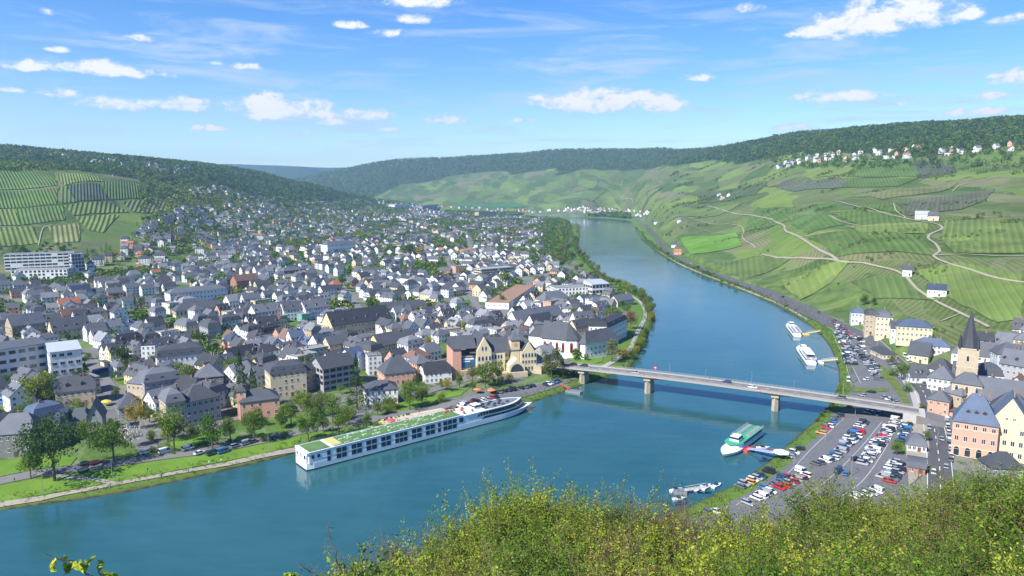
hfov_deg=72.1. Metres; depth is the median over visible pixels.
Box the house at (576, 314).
[569,310,594,320]
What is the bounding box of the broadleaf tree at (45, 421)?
[37,414,52,441]
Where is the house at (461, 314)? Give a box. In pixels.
[454,311,467,319]
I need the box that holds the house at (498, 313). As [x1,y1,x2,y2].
[490,310,502,318]
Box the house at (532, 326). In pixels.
[529,320,543,332]
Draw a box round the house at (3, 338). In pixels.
[0,334,8,341]
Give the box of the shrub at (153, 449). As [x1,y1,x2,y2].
[149,446,156,452]
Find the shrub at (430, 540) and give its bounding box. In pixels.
[392,519,479,573]
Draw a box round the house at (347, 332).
[340,328,358,338]
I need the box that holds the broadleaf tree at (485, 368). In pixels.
[474,361,494,387]
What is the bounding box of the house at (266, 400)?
[236,385,280,420]
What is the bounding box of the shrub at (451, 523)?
[425,492,476,556]
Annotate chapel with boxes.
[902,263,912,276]
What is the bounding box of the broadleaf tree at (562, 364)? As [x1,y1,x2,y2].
[557,358,569,377]
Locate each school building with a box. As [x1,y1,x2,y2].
[164,284,226,300]
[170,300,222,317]
[474,266,512,274]
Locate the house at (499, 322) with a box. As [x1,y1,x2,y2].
[491,316,508,326]
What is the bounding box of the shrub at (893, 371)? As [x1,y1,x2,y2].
[887,365,898,376]
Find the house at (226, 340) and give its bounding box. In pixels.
[221,332,240,348]
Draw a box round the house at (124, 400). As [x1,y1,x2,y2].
[117,390,141,418]
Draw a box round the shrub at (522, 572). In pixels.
[458,552,582,575]
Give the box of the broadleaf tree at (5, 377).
[3,374,9,381]
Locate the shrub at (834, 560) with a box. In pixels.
[810,527,931,575]
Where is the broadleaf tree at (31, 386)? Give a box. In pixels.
[18,372,54,401]
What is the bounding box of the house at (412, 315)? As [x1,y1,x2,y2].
[408,309,426,320]
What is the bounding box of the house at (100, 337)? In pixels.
[92,330,114,348]
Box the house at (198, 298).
[195,295,205,301]
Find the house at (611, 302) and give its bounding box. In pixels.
[599,297,616,312]
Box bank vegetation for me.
[1,240,856,519]
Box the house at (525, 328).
[518,321,528,333]
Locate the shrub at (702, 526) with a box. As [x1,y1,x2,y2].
[670,484,746,568]
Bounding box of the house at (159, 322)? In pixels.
[143,314,165,330]
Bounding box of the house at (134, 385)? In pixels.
[125,369,142,404]
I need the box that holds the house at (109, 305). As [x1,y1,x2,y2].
[102,301,117,318]
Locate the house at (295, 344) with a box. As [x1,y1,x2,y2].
[281,340,301,349]
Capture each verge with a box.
[844,386,888,391]
[876,361,910,405]
[896,348,914,364]
[897,443,905,454]
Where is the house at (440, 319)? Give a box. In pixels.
[434,315,449,326]
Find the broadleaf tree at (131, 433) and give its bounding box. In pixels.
[118,424,141,447]
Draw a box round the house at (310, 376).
[302,358,315,390]
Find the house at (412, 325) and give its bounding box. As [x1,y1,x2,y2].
[402,319,419,333]
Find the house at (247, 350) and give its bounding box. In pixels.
[222,342,256,358]
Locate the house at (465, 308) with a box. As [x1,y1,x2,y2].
[458,305,468,311]
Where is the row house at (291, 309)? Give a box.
[280,300,302,320]
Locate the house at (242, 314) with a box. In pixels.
[237,310,249,321]
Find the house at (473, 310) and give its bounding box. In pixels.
[466,306,477,315]
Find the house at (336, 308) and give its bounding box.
[329,306,349,310]
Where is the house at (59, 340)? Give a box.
[44,338,66,342]
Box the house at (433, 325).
[425,321,441,329]
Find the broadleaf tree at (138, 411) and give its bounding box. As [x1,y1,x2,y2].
[124,396,148,429]
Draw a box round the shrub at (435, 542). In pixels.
[413,518,458,561]
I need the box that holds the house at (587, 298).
[585,292,598,304]
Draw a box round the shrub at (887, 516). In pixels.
[857,479,954,553]
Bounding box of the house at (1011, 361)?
[999,347,1023,379]
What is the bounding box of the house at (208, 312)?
[202,308,218,315]
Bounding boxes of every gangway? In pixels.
[560,383,582,393]
[673,483,705,495]
[742,446,773,453]
[801,329,819,334]
[816,357,837,363]
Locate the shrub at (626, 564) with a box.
[566,504,669,575]
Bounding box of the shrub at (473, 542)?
[442,508,527,572]
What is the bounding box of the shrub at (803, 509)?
[761,471,893,569]
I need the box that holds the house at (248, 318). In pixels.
[243,313,258,322]
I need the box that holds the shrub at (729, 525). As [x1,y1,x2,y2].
[685,487,772,554]
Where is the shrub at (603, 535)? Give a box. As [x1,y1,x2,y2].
[581,500,726,575]
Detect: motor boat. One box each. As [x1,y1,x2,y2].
[672,496,684,501]
[673,500,686,505]
[701,483,710,490]
[711,482,720,488]
[756,445,769,448]
[757,457,771,461]
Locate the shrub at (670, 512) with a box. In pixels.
[618,465,708,556]
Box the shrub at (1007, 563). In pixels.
[972,504,1023,575]
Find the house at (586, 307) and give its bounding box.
[577,303,592,310]
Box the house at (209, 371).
[194,362,223,382]
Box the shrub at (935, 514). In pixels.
[902,470,983,541]
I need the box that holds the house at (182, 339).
[177,335,197,342]
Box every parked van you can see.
[158,447,171,453]
[181,443,194,450]
[205,448,216,455]
[217,446,229,453]
[240,438,250,445]
[457,402,465,406]
[756,490,768,498]
[760,487,772,496]
[761,466,775,473]
[776,472,789,478]
[790,474,804,481]
[794,465,806,471]
[819,455,832,462]
[830,413,841,419]
[833,465,842,473]
[834,445,847,452]
[838,439,851,446]
[849,491,863,499]
[856,428,865,433]
[869,484,884,493]
[871,445,881,452]
[874,375,883,379]
[874,410,882,415]
[874,432,887,436]
[875,471,890,477]
[885,425,895,431]
[890,415,902,421]
[899,424,911,430]
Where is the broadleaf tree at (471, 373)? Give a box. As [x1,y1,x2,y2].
[464,362,478,380]
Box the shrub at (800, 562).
[776,543,849,575]
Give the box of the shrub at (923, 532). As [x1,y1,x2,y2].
[843,487,1007,573]
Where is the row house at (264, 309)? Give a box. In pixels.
[247,302,281,316]
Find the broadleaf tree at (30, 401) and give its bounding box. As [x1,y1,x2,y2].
[10,399,37,412]
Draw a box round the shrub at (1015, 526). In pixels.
[1000,506,1023,565]
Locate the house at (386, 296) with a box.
[379,292,396,301]
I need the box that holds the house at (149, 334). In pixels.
[141,329,160,340]
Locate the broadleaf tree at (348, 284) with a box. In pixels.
[345,281,351,289]
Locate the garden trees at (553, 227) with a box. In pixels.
[0,209,630,374]
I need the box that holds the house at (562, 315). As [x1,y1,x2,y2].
[555,311,572,319]
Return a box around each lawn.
[0,437,300,501]
[0,455,75,475]
[145,431,219,454]
[391,387,469,406]
[567,357,602,364]
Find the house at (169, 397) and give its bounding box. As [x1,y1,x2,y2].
[157,383,185,428]
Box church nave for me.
[978,376,1023,402]
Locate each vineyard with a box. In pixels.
[0,168,56,189]
[0,188,58,207]
[0,209,19,224]
[0,226,38,245]
[16,206,64,223]
[48,223,79,243]
[57,174,102,184]
[58,186,75,202]
[63,201,130,214]
[66,183,107,200]
[75,214,118,232]
[102,180,165,198]
[123,199,168,212]
[162,188,183,197]
[448,201,529,207]
[546,191,603,202]
[595,186,664,216]
[659,203,741,223]
[680,232,741,253]
[697,182,767,202]
[705,256,792,277]
[745,208,789,230]
[768,178,846,190]
[779,259,849,299]
[791,214,844,233]
[808,230,931,256]
[811,163,859,176]
[833,209,914,224]
[845,178,917,187]
[846,222,928,234]
[847,159,917,176]
[850,276,939,299]
[851,182,957,198]
[857,202,901,212]
[897,189,993,215]
[914,159,956,177]
[917,262,1023,321]
[941,218,1023,252]
[949,237,983,252]
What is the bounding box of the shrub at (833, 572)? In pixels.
[777,545,879,575]
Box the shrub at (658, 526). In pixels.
[587,492,676,565]
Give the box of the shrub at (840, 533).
[813,505,933,574]
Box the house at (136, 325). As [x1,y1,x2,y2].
[129,319,153,330]
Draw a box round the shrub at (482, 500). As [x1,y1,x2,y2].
[469,475,567,535]
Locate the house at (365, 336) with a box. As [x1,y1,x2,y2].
[353,331,371,339]
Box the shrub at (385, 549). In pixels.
[348,508,423,571]
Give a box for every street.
[82,352,157,455]
[149,395,360,455]
[274,250,375,332]
[352,377,476,419]
[445,238,480,309]
[501,279,532,317]
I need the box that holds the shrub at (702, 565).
[596,502,801,575]
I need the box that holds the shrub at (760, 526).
[739,499,812,564]
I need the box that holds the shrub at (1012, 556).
[947,549,1023,575]
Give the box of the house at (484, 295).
[478,289,492,301]
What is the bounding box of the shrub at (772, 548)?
[745,529,815,575]
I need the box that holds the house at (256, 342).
[242,338,262,346]
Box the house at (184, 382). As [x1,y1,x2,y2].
[174,374,201,391]
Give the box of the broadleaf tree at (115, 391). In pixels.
[111,385,119,396]
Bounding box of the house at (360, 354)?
[342,345,365,371]
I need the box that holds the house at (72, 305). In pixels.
[67,301,76,307]
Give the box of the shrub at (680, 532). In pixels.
[655,507,710,552]
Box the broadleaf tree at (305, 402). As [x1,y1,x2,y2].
[299,394,314,415]
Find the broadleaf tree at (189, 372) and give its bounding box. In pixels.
[178,364,195,375]
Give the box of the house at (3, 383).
[0,373,7,396]
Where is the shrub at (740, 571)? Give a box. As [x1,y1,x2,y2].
[707,523,933,575]
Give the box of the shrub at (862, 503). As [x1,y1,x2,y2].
[822,477,886,541]
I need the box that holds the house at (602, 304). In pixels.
[591,300,609,314]
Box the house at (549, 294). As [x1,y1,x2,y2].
[535,290,569,301]
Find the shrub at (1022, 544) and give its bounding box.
[987,528,1023,575]
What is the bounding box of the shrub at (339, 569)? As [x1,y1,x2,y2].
[326,553,357,575]
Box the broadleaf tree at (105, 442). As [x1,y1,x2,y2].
[86,415,131,461]
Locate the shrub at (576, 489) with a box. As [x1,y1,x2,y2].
[572,483,642,555]
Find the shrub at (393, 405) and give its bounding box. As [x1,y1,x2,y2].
[384,398,397,409]
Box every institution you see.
[3,251,75,270]
[10,267,73,279]
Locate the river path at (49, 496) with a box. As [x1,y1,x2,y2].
[0,447,295,506]
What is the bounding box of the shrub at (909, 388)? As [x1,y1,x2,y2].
[902,381,915,392]
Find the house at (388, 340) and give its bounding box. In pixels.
[371,328,415,354]
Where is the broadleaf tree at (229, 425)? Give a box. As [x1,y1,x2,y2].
[221,416,238,441]
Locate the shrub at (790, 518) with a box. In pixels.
[778,500,875,558]
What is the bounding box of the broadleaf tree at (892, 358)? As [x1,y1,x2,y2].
[886,354,896,362]
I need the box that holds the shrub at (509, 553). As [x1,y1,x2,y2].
[346,532,516,575]
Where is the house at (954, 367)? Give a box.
[952,360,956,373]
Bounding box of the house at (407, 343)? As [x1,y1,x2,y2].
[397,334,423,351]
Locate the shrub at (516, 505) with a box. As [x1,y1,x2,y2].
[494,470,536,541]
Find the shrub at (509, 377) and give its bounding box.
[505,373,513,382]
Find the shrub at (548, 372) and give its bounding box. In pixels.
[542,369,552,374]
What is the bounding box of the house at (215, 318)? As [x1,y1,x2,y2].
[202,315,219,322]
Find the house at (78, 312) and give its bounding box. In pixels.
[70,308,88,316]
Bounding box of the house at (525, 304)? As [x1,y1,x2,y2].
[519,299,534,308]
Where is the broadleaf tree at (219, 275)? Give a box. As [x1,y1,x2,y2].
[214,271,224,280]
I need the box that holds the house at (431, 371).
[419,359,452,383]
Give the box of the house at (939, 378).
[927,364,955,390]
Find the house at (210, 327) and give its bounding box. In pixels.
[198,318,221,338]
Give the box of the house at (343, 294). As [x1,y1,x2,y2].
[338,290,351,305]
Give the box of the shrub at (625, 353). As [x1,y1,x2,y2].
[618,346,629,357]
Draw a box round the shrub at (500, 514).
[460,496,549,542]
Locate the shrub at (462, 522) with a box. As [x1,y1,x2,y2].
[451,503,474,536]
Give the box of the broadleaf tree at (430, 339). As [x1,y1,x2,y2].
[424,335,433,342]
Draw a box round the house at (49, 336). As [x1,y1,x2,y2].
[29,330,59,340]
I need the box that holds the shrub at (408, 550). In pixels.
[380,521,445,573]
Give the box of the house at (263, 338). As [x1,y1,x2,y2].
[254,334,270,342]
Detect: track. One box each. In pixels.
[672,216,755,247]
[707,205,837,259]
[761,254,989,326]
[829,215,921,225]
[838,201,1023,282]
[938,254,1023,255]
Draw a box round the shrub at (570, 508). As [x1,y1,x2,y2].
[552,480,610,531]
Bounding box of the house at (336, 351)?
[322,348,341,355]
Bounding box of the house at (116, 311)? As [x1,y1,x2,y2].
[109,304,128,318]
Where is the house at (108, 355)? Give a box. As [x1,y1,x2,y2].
[99,341,124,366]
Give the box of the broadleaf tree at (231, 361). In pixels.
[223,355,241,368]
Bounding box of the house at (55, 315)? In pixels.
[45,312,61,327]
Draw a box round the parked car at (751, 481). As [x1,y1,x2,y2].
[744,478,755,484]
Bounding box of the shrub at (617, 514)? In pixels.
[596,485,659,572]
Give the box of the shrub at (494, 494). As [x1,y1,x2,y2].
[453,466,591,549]
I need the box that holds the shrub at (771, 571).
[692,547,814,575]
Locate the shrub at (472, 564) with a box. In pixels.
[443,547,508,575]
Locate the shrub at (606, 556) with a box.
[550,521,649,575]
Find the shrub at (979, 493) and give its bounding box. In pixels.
[972,474,1023,571]
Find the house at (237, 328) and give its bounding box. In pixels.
[232,321,247,335]
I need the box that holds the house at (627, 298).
[611,293,633,306]
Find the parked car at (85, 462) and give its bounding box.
[79,460,88,465]
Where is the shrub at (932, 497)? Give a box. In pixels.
[903,477,980,547]
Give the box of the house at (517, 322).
[501,319,523,327]
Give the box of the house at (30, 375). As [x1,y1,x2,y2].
[24,370,54,385]
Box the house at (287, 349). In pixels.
[278,345,302,359]
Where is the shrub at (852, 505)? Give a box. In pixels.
[792,479,906,546]
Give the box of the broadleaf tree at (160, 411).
[152,407,171,441]
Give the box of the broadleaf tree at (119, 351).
[110,345,135,363]
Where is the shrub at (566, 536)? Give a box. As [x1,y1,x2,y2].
[525,506,616,570]
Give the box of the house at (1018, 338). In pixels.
[1013,332,1023,343]
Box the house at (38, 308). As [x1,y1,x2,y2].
[32,303,45,311]
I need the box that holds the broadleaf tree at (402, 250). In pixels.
[399,247,407,253]
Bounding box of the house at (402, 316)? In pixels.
[397,312,408,322]
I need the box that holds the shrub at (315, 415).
[310,411,321,418]
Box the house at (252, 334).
[246,329,264,339]
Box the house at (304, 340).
[300,336,310,345]
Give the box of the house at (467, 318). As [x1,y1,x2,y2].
[461,314,475,329]
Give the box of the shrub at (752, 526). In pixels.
[734,495,793,562]
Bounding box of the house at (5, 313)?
[0,311,11,316]
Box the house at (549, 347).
[534,343,556,360]
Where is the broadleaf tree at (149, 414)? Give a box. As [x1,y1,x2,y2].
[142,405,156,422]
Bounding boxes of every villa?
[53,396,106,443]
[849,305,864,325]
[863,306,875,337]
[873,307,893,340]
[889,319,896,343]
[895,318,932,345]
[913,336,950,355]
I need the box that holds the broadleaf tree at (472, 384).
[469,379,476,390]
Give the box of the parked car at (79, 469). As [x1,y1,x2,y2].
[75,467,87,472]
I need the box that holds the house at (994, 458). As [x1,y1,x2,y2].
[977,451,1023,478]
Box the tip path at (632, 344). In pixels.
[602,290,646,365]
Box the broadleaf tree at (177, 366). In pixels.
[170,362,183,369]
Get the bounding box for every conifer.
[227,348,249,414]
[248,366,257,388]
[345,353,370,412]
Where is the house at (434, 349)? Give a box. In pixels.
[419,342,441,360]
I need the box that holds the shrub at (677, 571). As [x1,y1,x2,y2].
[640,550,723,575]
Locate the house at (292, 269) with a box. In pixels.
[279,265,305,273]
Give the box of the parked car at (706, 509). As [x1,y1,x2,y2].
[703,507,714,514]
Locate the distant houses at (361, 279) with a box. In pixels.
[0,140,1015,314]
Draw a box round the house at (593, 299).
[585,295,608,303]
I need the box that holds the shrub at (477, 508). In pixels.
[436,480,563,550]
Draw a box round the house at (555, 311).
[507,304,562,320]
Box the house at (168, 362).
[156,357,182,368]
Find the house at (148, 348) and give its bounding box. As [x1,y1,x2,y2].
[140,341,159,363]
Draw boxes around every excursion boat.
[721,423,763,456]
[786,320,801,336]
[796,342,816,365]
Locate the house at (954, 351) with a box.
[951,345,957,363]
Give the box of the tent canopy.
[773,449,789,454]
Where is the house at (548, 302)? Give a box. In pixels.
[543,299,556,305]
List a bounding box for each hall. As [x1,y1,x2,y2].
[321,305,391,333]
[379,299,427,310]
[387,204,410,208]
[417,204,437,209]
[485,284,534,308]
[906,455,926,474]
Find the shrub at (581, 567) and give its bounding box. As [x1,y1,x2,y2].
[513,523,621,575]
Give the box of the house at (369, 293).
[364,288,376,299]
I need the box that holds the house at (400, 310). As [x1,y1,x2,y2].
[390,304,412,319]
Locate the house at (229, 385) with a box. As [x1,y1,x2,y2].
[226,381,251,407]
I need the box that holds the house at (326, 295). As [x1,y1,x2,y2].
[317,292,331,302]
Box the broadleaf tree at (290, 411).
[277,397,302,425]
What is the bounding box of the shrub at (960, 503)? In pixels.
[928,471,1014,573]
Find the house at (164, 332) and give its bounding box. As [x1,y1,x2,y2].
[155,328,178,336]
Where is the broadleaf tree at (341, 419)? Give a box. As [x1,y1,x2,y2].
[327,406,351,434]
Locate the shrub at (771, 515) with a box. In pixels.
[757,498,807,529]
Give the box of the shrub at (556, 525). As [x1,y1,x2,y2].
[532,482,619,561]
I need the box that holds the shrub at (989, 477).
[958,459,1022,504]
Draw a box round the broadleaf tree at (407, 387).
[398,380,419,409]
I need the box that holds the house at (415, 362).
[407,352,429,378]
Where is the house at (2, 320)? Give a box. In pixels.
[0,315,5,330]
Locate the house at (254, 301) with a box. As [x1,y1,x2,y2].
[251,298,271,303]
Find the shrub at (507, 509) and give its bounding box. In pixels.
[442,457,554,564]
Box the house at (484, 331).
[470,324,489,337]
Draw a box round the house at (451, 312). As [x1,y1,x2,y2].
[437,308,456,316]
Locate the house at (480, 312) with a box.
[475,307,491,316]
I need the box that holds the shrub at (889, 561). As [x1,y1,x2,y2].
[826,526,985,575]
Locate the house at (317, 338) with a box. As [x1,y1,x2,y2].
[307,331,331,344]
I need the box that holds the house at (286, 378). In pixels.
[263,359,306,397]
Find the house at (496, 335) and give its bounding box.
[486,331,501,337]
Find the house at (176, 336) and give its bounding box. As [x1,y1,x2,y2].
[168,330,190,341]
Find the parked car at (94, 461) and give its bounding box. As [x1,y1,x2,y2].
[89,459,102,464]
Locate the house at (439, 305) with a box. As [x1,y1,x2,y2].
[434,301,450,310]
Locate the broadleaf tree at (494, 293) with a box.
[487,286,498,296]
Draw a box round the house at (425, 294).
[420,288,436,299]
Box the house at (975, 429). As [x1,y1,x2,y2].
[951,389,999,458]
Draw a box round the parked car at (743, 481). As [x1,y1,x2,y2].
[738,479,750,486]
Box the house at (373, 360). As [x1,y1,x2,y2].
[365,351,381,375]
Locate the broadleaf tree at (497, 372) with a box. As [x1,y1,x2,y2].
[488,360,507,383]
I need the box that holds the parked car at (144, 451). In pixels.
[140,449,150,454]
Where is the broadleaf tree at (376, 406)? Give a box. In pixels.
[372,400,383,415]
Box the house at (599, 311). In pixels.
[590,306,603,317]
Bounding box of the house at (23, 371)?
[10,364,39,382]
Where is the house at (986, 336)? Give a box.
[976,330,994,341]
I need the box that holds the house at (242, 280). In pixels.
[230,272,258,288]
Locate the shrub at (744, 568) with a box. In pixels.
[713,553,777,575]
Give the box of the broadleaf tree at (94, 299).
[91,296,100,304]
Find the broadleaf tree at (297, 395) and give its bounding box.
[291,388,308,408]
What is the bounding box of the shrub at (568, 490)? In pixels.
[464,457,572,532]
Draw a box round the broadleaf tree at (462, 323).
[459,319,465,329]
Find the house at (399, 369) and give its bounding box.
[377,353,415,384]
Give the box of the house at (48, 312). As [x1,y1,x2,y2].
[42,310,53,325]
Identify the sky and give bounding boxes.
[0,0,1023,167]
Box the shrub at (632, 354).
[629,347,636,358]
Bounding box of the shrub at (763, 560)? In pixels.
[707,540,783,575]
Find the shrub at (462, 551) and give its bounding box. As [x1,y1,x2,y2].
[421,537,472,575]
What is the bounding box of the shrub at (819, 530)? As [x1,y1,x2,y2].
[760,485,885,570]
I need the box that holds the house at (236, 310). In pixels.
[233,308,247,313]
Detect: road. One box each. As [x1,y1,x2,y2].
[0,382,543,483]
[646,225,952,496]
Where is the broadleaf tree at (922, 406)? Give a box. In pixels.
[918,402,925,410]
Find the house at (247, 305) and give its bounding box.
[238,301,252,308]
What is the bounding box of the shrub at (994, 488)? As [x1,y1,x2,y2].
[968,466,1023,509]
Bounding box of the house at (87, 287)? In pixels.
[67,283,92,297]
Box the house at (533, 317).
[523,312,553,333]
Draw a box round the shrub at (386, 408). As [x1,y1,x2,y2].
[381,404,392,412]
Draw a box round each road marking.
[651,231,940,488]
[736,418,843,504]
[805,423,880,496]
[843,433,893,494]
[850,325,952,475]
[853,339,927,491]
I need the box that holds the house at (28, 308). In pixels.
[25,301,36,312]
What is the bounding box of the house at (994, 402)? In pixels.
[990,391,1023,407]
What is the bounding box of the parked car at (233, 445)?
[229,443,240,447]
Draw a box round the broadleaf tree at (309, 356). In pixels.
[298,353,312,361]
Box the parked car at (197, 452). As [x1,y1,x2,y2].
[193,450,205,454]
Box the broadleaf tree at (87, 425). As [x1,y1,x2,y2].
[73,418,99,446]
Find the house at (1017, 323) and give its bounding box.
[1012,316,1023,330]
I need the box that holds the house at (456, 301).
[450,295,463,308]
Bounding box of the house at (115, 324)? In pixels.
[104,317,122,335]
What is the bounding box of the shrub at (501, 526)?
[445,472,540,565]
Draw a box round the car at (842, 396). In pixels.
[836,395,845,398]
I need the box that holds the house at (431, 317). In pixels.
[422,313,437,322]
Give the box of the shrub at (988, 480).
[961,460,1023,518]
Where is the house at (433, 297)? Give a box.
[429,292,443,301]
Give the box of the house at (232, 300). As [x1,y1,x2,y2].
[223,293,240,307]
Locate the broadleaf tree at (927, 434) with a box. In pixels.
[922,430,931,438]
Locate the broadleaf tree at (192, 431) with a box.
[184,422,198,440]
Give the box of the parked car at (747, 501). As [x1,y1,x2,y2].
[741,497,754,505]
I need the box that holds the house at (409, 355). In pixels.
[402,346,430,361]
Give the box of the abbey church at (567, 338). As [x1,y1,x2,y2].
[528,315,618,358]
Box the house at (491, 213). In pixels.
[475,211,496,215]
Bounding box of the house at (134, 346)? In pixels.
[126,339,141,356]
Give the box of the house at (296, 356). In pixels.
[286,350,317,360]
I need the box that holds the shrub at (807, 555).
[758,512,831,575]
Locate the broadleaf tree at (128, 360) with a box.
[121,355,138,370]
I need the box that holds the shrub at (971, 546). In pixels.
[911,515,1020,575]
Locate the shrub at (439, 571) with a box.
[391,538,458,575]
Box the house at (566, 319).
[561,313,570,321]
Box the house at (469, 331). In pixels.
[462,327,475,334]
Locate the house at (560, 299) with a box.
[551,297,567,302]
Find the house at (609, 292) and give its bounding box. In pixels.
[602,287,615,297]
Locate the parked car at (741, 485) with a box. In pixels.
[733,483,746,488]
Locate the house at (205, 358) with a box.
[194,352,227,368]
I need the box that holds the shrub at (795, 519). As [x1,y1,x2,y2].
[764,499,834,548]
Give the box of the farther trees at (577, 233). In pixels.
[10,185,738,285]
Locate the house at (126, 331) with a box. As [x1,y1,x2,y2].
[116,329,133,334]
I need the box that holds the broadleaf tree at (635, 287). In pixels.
[629,285,638,294]
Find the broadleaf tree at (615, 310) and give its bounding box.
[609,306,621,313]
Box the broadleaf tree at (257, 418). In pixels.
[240,406,265,438]
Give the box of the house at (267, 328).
[261,322,280,334]
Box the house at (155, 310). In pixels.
[148,303,166,317]
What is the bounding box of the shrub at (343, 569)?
[322,537,421,575]
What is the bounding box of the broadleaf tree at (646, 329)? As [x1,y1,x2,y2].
[642,326,648,333]
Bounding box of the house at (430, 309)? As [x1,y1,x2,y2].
[419,306,436,313]
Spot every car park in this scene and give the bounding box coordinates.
[448,377,577,407]
[673,333,913,544]
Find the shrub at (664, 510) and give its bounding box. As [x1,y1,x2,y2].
[604,490,689,536]
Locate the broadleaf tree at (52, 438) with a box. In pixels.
[12,411,82,481]
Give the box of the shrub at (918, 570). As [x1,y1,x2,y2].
[880,536,998,575]
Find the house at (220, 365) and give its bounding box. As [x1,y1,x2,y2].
[214,361,225,368]
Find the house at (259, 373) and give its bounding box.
[252,363,265,386]
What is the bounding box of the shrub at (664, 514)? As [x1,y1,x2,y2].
[618,478,705,554]
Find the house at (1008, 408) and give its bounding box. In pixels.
[993,388,1023,463]
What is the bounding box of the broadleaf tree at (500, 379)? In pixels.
[497,376,504,382]
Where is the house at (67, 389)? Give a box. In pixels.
[54,372,95,407]
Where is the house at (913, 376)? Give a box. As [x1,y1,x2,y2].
[903,362,929,382]
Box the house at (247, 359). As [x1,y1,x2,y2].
[226,356,253,365]
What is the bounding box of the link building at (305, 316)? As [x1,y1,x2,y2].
[297,312,310,320]
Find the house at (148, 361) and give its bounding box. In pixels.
[125,358,154,368]
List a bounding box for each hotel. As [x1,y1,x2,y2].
[446,330,536,379]
[549,284,587,296]
[584,279,609,294]
[588,316,606,330]
[602,313,626,339]
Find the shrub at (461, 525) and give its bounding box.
[427,487,513,572]
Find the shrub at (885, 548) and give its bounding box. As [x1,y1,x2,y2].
[806,520,981,575]
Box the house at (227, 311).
[221,309,233,314]
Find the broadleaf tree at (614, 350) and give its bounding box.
[604,339,619,361]
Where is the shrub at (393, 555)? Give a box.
[373,533,420,575]
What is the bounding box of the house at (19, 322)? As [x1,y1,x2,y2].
[4,311,45,336]
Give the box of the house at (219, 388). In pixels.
[190,378,228,407]
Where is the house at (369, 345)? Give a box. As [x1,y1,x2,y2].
[354,338,384,361]
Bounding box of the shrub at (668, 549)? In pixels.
[600,495,701,575]
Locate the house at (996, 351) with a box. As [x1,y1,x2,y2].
[989,340,1017,366]
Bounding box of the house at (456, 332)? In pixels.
[450,329,463,335]
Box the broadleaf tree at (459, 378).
[455,370,463,387]
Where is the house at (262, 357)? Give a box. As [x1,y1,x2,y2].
[250,350,277,365]
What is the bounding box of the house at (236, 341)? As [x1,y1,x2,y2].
[228,336,244,347]
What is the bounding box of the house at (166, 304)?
[161,301,179,313]
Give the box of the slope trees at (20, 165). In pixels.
[0,156,84,170]
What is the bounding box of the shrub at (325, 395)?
[322,393,334,398]
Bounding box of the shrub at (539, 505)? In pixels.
[479,467,591,562]
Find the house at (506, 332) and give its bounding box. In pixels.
[498,327,512,336]
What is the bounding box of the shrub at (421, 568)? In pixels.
[392,554,451,575]
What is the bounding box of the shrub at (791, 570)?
[758,551,814,575]
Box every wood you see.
[0,114,1023,211]
[293,142,737,196]
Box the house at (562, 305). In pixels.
[554,302,568,312]
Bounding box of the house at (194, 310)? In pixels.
[187,304,203,318]
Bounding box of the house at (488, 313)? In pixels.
[482,309,496,318]
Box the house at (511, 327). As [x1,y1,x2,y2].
[500,324,516,331]
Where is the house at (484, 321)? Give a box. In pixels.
[467,315,491,326]
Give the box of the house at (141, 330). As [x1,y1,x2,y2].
[136,326,147,333]
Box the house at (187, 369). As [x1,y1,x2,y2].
[177,364,198,374]
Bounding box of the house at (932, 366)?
[926,357,952,371]
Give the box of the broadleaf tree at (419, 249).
[413,246,424,253]
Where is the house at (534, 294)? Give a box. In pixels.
[529,291,539,301]
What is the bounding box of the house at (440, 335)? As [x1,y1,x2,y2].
[432,327,450,343]
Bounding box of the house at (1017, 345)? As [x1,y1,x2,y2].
[1012,341,1020,349]
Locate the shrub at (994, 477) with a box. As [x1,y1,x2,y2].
[960,460,1021,501]
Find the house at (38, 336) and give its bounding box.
[30,332,47,340]
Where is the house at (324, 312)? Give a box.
[319,308,331,314]
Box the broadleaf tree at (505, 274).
[500,271,510,285]
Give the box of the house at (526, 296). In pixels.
[518,294,533,300]
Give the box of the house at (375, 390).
[362,377,397,405]
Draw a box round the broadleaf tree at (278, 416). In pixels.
[274,411,287,422]
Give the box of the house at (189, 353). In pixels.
[154,342,204,366]
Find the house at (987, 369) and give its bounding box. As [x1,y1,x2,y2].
[977,360,1004,378]
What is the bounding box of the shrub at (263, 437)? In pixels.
[260,433,270,440]
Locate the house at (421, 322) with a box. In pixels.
[413,317,429,330]
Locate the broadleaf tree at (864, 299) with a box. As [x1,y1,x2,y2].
[859,294,869,302]
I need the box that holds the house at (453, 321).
[443,316,460,326]
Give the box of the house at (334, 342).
[322,334,345,351]
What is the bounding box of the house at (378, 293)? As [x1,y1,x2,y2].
[375,290,385,299]
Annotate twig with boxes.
[43,552,95,575]
[96,559,118,575]
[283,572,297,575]
[297,562,317,575]
[326,520,342,573]
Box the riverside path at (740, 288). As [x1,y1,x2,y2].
[661,252,807,319]
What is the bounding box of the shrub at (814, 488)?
[780,465,851,530]
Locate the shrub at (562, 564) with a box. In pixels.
[548,541,640,575]
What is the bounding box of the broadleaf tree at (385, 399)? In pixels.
[381,394,394,405]
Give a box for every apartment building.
[0,337,47,383]
[45,340,82,380]
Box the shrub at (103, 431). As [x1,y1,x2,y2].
[93,424,112,443]
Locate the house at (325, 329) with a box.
[319,326,335,332]
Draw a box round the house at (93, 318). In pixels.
[87,313,103,322]
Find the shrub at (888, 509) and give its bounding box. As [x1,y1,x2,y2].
[863,485,924,547]
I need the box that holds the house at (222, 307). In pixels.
[214,302,230,315]
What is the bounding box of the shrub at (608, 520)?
[560,486,646,552]
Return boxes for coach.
[92,366,108,373]
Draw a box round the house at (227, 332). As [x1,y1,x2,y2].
[221,328,235,339]
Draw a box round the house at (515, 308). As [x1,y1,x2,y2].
[508,305,522,313]
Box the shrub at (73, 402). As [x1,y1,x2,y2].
[71,398,89,409]
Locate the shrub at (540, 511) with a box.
[519,484,590,545]

